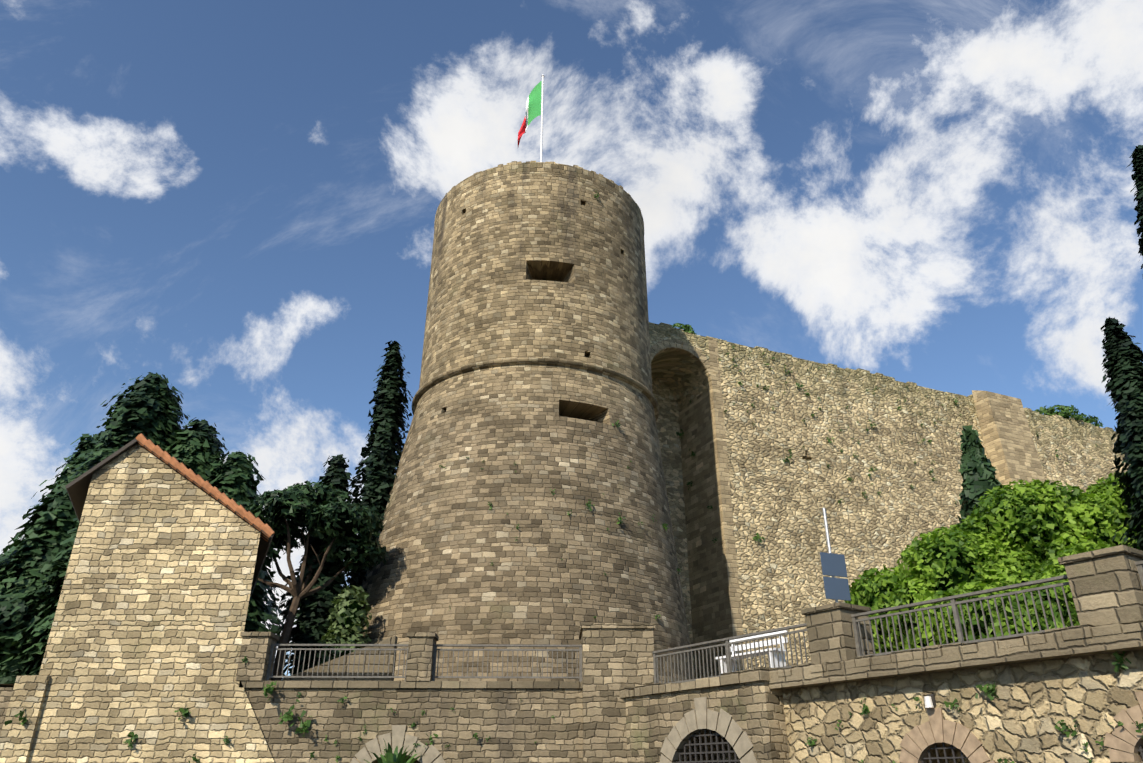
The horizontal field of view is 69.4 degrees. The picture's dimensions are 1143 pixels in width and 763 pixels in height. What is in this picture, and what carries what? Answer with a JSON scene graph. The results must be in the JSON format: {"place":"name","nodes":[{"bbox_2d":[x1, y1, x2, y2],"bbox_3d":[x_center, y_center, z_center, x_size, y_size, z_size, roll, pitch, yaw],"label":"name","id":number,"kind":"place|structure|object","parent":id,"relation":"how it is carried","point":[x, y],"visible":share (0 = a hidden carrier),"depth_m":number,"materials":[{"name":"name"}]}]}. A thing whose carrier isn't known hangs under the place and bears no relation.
{"place":"outdoors","nodes":[
{"label":"outdoors","id":0,"kind":"place"},
{"bbox_2d":[0,636,1023,686],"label":"terrace","id":1,"kind":"structure","parent":0,"point":[6,685],"depth_m":14.71,"materials":[{"name":"grey stone"}]},
{"bbox_2d":[0,483,78,683],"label":"tree","id":2,"kind":"object","parent":1,"relation":"on","point":[52,523],"visible":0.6,"depth_m":31.50,"materials":[{"name":"green plant"}]},
{"bbox_2d":[0,518,78,674],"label":"tree","id":3,"kind":"object","parent":1,"relation":"on","point":[43,625],"visible":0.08,"depth_m":29.65,"materials":[{"name":"green plant"}]},
{"bbox_2d":[0,433,101,597],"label":"tree","id":4,"kind":"object","parent":1,"relation":"on","point":[84,444],"visible":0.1,"depth_m":35.60,"materials":[{"name":"green plant"}]},
{"bbox_2d":[0,372,189,673],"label":"tree","id":5,"kind":"object","parent":1,"relation":"on","point":[148,406],"visible":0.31,"depth_m":36.06,"materials":[{"name":"green plant"}]},
{"bbox_2d":[165,417,227,481],"bbox_3d":[-17.082,7.435,34.509,6.893,12.921,6.486,1,-26,-1],"label":"tree","id":6,"kind":"object","parent":1,"relation":"on","point":[197,449],"visible":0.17,"depth_m":36.13,"materials":[{"name":"green plant"}]},
{"bbox_2d":[204,451,282,621],"bbox_3d":[-14.729,8.151,34.210,5.671,11.372,5.944,1,-26,-1],"label":"tree","id":7,"kind":"object","parent":1,"relation":"on","point":[234,480],"visible":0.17,"depth_m":35.47,"materials":[{"name":"green plant"}]},
{"bbox_2d":[237,500,283,647],"bbox_3d":[-13.446,8.827,32.585,4.993,8.732,4.947,1,-26,-1],"label":"tree","id":8,"kind":"object","parent":1,"relation":"on","point":[253,623],"visible":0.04,"depth_m":32.45,"materials":[{"name":"green plant"}]},
{"bbox_2d":[249,480,389,680],"bbox_3d":[-8.788,6.656,26.746,5.347,6.948,4.154,1,-26,-1],"label":"pine tree","id":9,"kind":"object","parent":1,"relation":"on","point":[291,511],"visible":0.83,"depth_m":26.93,"materials":[{"name":"green plant"}]},
{"bbox_2d":[275,454,367,678],"bbox_3d":[-8.552,6.687,28.318,2.742,8.837,2.996,-8,-27,15],"label":"tree","id":10,"kind":"object","parent":1,"relation":"on","point":[311,623],"visible":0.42,"depth_m":27.25,"materials":[{"name":"green plant"}]},
{"bbox_2d":[282,635,397,680],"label":"stair parapet","id":11,"kind":"structure","parent":1,"relation":"on","point":[392,640],"depth_m":21.44,"materials":[{"name":"stone"}]},
{"bbox_2d":[316,585,371,665],"bbox_3d":[-7.136,8.291,26.068,1.785,3.630,1.812,1,-26,-1],"label":"shrub","id":12,"kind":"object","parent":1,"relation":"on","point":[350,615],"visible":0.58,"depth_m":25.96,"materials":[{"name":"green plant"}]},
{"bbox_2d":[340,340,414,597],"bbox_3d":[-7.470,5.020,31.977,2.995,15.043,3.330,-15,-30,28],"label":"cypress tree","id":13,"kind":"object","parent":1,"relation":"on","point":[378,472],"visible":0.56,"depth_m":32.95,"materials":[{"name":"green plant"}]},
{"bbox_2d":[353,162,695,682],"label":"tower","id":14,"kind":"structure","parent":1,"relation":"on","point":[536,363],"depth_m":29.97,"materials":[{"name":"stone"}]},
{"bbox_2d":[540,74,544,161],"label":"flag pole","id":15,"kind":"object","parent":14,"relation":"on","point":[541,144],"visible":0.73,"depth_m":42.80,"materials":[{"name":"white metal"}]},
{"bbox_2d":[518,81,541,145],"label":"flag","id":16,"kind":"object","parent":15,"relation":"attached to","point":[533,106],"visible":1,"depth_m":43.12,"materials":[{"name":"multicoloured fabric"}]},
{"bbox_2d":[444,161,640,210],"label":"tower parapet stones","id":17,"kind":"object","parent":14,"relation":"on","point":[512,162],"visible":0.08,"depth_m":35.62,"materials":[{"name":"beige stone"}]},
{"bbox_2d":[715,630,787,672],"bbox_3d":[4.202,6.392,19.333,0.500,0.950,1.900,17,-31,-31],"label":"bench","id":18,"kind":"object","parent":1,"relation":"on","point":[761,653],"visible":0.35,"depth_m":19.27,"materials":[{"name":"white paint"}]},
{"bbox_2d":[820,508,850,602],"bbox_3d":[5.992,4.634,18.762,0.660,3.650,0.113,10,-28,-19],"label":"sign post","id":19,"kind":"object","parent":1,"relation":"on","point":[833,565],"visible":0.83,"depth_m":18.82,"materials":[{"name":"blue"}]},
{"bbox_2d":[955,425,1007,532],"bbox_3d":[13.631,5.524,26.770,3.868,8.972,4.018,-10,-28,20],"label":"spruce tree","id":20,"kind":"object","parent":1,"relation":"on","point":[977,470],"visible":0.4,"depth_m":27.69,"materials":[{"name":"green plant"}]},
{"bbox_2d":[844,472,1142,653],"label":"climbing bush","id":21,"kind":"object","parent":1,"relation":"on","point":[1021,532],"visible":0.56,"depth_m":19.61,"materials":[{"name":"green plant"}]},
{"bbox_2d":[1100,317,1142,549],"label":"tree","id":22,"kind":"object","parent":1,"relation":"on","point":[1123,365],"visible":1,"depth_m":17.34,"materials":[{"name":"green plant"}]},
{"bbox_2d":[1127,145,1142,268],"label":"tree","id":23,"kind":"object","parent":1,"relation":"on","point":[1137,163],"visible":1,"depth_m":19.93,"materials":[{"name":"green plant"}]},
{"bbox_2d":[0,0,1142,675],"label":"sky","id":24,"kind":"structure","parent":0,"point":[236,203],"materials":[{"name":"blue"}]},
{"bbox_2d":[626,681,789,762],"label":"gate block","id":25,"kind":"structure","parent":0,"point":[755,710],"depth_m":17.82,"materials":[{"name":"beige stone"}]},
{"bbox_2d":[619,667,770,697],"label":"gate block caps","id":26,"kind":"object","parent":25,"relation":"on","point":[755,674],"visible":0.67,"depth_m":17.79,"materials":[{"name":"beige stone"}]},
{"bbox_2d":[676,729,739,762],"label":"window grille","id":27,"kind":"object","parent":25,"relation":"in","point":[711,743],"visible":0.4,"depth_m":17.54,"materials":[{"name":"black metal"}]},
{"bbox_2d":[660,697,756,762],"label":"stone arch","id":28,"kind":"structure","parent":25,"relation":"attached to","point":[702,717],"depth_m":17.65,"materials":[{"name":"beige stone"}]},
{"label":"ground","id":29,"kind":"structure","parent":0,"visible":0},
{"bbox_2d":[0,444,274,762],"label":"stone building","id":30,"kind":"structure","parent":29,"relation":"on","point":[144,642],"depth_m":20.63,"materials":[{"name":"stone"}]},
{"bbox_2d":[65,433,274,600],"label":"roof","id":31,"kind":"structure","parent":30,"relation":"on","point":[77,489],"depth_m":22.45,"materials":[{"name":"orange tile"}]},
{"bbox_2d":[0,687,582,762],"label":"retaining wall","id":32,"kind":"structure","parent":29,"relation":"on","point":[511,724],"depth_m":19.98,"materials":[{"name":"stone"}]},
{"bbox_2d":[235,632,438,680],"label":"pillars","id":33,"kind":"structure","parent":32,"relation":"on","point":[255,648],"depth_m":20.52,"materials":[{"name":"stone"}]},
{"bbox_2d":[350,725,444,762],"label":"arch ring","id":34,"kind":"object","parent":32,"relation":"attached to","point":[398,734],"visible":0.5,"depth_m":19.69,"materials":[{"name":"stone"}]},
{"bbox_2d":[240,681,582,688],"bbox_3d":[-3.941,7.759,20.937,8.400,0.160,1.470,1,-26,-1],"label":"wall coping","id":35,"kind":"object","parent":32,"relation":"on","point":[432,684],"visible":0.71,"depth_m":20.28,"materials":[{"name":"beige stone"}]},
{"bbox_2d":[266,644,581,680],"bbox_3d":[-3.656,7.079,20.758,7.850,0.905,0.100,1,-26,-1],"label":"railing","id":36,"kind":"object","parent":32,"relation":"on","point":[268,676],"visible":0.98,"depth_m":20.79,"materials":[{"name":"metal"}]},
{"bbox_2d":[363,740,434,762],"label":"agave plant","id":37,"kind":"object","parent":29,"relation":"on","point":[391,757],"visible":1,"depth_m":18.66,"materials":[{"name":"green plant"}]},
{"bbox_2d":[579,623,654,762],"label":"corner pier","id":38,"kind":"structure","parent":29,"relation":"on","point":[616,657],"depth_m":20.14,"materials":[{"name":"stone"}]},
{"bbox_2d":[717,339,1128,669],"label":"curtain wall","id":39,"kind":"structure","parent":29,"relation":"on","point":[778,504],"depth_m":42.90,"materials":[{"name":"stone"}]},
{"bbox_2d":[4,191,1142,762],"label":"wall plants","id":40,"kind":"object","parent":39,"relation":"attached to","point":[288,715],"depth_m":19.73,"materials":[{"name":"green plant"}]},
{"bbox_2d":[652,376,694,670],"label":"curtain wall recess","id":41,"kind":"object","parent":39,"relation":"attached to","point":[667,424],"visible":0.11,"depth_m":42.49,"materials":[{"name":"beige stone"}]},
{"bbox_2d":[649,324,711,408],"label":"arch wall","id":42,"kind":"structure","parent":39,"relation":"attached to","point":[681,376],"depth_m":42.61,"materials":[{"name":"beige stone"}]},
{"bbox_2d":[650,339,719,387],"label":"arch stones","id":43,"kind":"object","parent":42,"relation":"attached to","point":[691,350],"visible":0.56,"depth_m":41.83,"materials":[{"name":"beige stone"}]},
{"bbox_2d":[679,337,745,677],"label":"wall pier","id":44,"kind":"structure","parent":39,"relation":"attached to","point":[716,614],"depth_m":39.65,"materials":[{"name":"beige stone"}]},
{"bbox_2d":[649,322,1112,430],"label":"wall coping stones","id":45,"kind":"object","parent":39,"relation":"on","point":[866,372],"visible":0.12,"depth_m":46.80,"materials":[{"name":"beige stone"}]},
{"bbox_2d":[672,323,1102,426],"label":"bushes","id":46,"kind":"object","parent":39,"relation":"on","point":[1064,412],"depth_m":53.06,"materials":[{"name":"green plant"}]},
{"bbox_2d":[972,390,1045,489],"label":"buttress","id":47,"kind":"structure","parent":39,"relation":"attached to","point":[1010,449],"depth_m":48.01,"materials":[{"name":"beige stone"}]},
{"bbox_2d":[782,650,1142,762],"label":"retaining wall","id":48,"kind":"structure","parent":29,"relation":"on","point":[1016,721],"depth_m":13.31,"materials":[{"name":"beige stone"}]},
{"bbox_2d":[924,694,935,707],"bbox_3d":[6.093,5.442,14.071,0.190,0.220,0.133,17,-31,-31],"label":"wall lamp","id":49,"kind":"object","parent":48,"relation":"attached to","point":[930,700],"visible":1,"depth_m":14.03,"materials":[{"name":"glass"}]},
{"bbox_2d":[768,622,1142,689],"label":"ledge","id":50,"kind":"object","parent":48,"relation":"on","point":[1070,642],"visible":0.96,"depth_m":13.43,"materials":[{"name":"stone"}]},
{"bbox_2d":[652,560,1142,683],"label":"railing","id":51,"kind":"object","parent":50,"relation":"on","point":[954,603],"visible":0.79,"depth_m":15.12,"materials":[{"name":"metal"}]},
{"bbox_2d":[801,545,1142,663],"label":"pillars","id":52,"kind":"structure","parent":50,"relation":"on","point":[1106,587],"depth_m":12.36,"materials":[{"name":"stone"}]},
{"bbox_2d":[899,691,1142,762],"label":"lunette rings","id":53,"kind":"object","parent":48,"relation":"attached to","point":[938,729],"visible":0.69,"depth_m":13.43,"materials":[{"name":"beige stone"}]},
{"bbox_2d":[922,743,1142,762],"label":"lunette grilles","id":54,"kind":"object","parent":48,"relation":"in","point":[954,758],"visible":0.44,"depth_m":13.79,"materials":[{"name":"black metal"}]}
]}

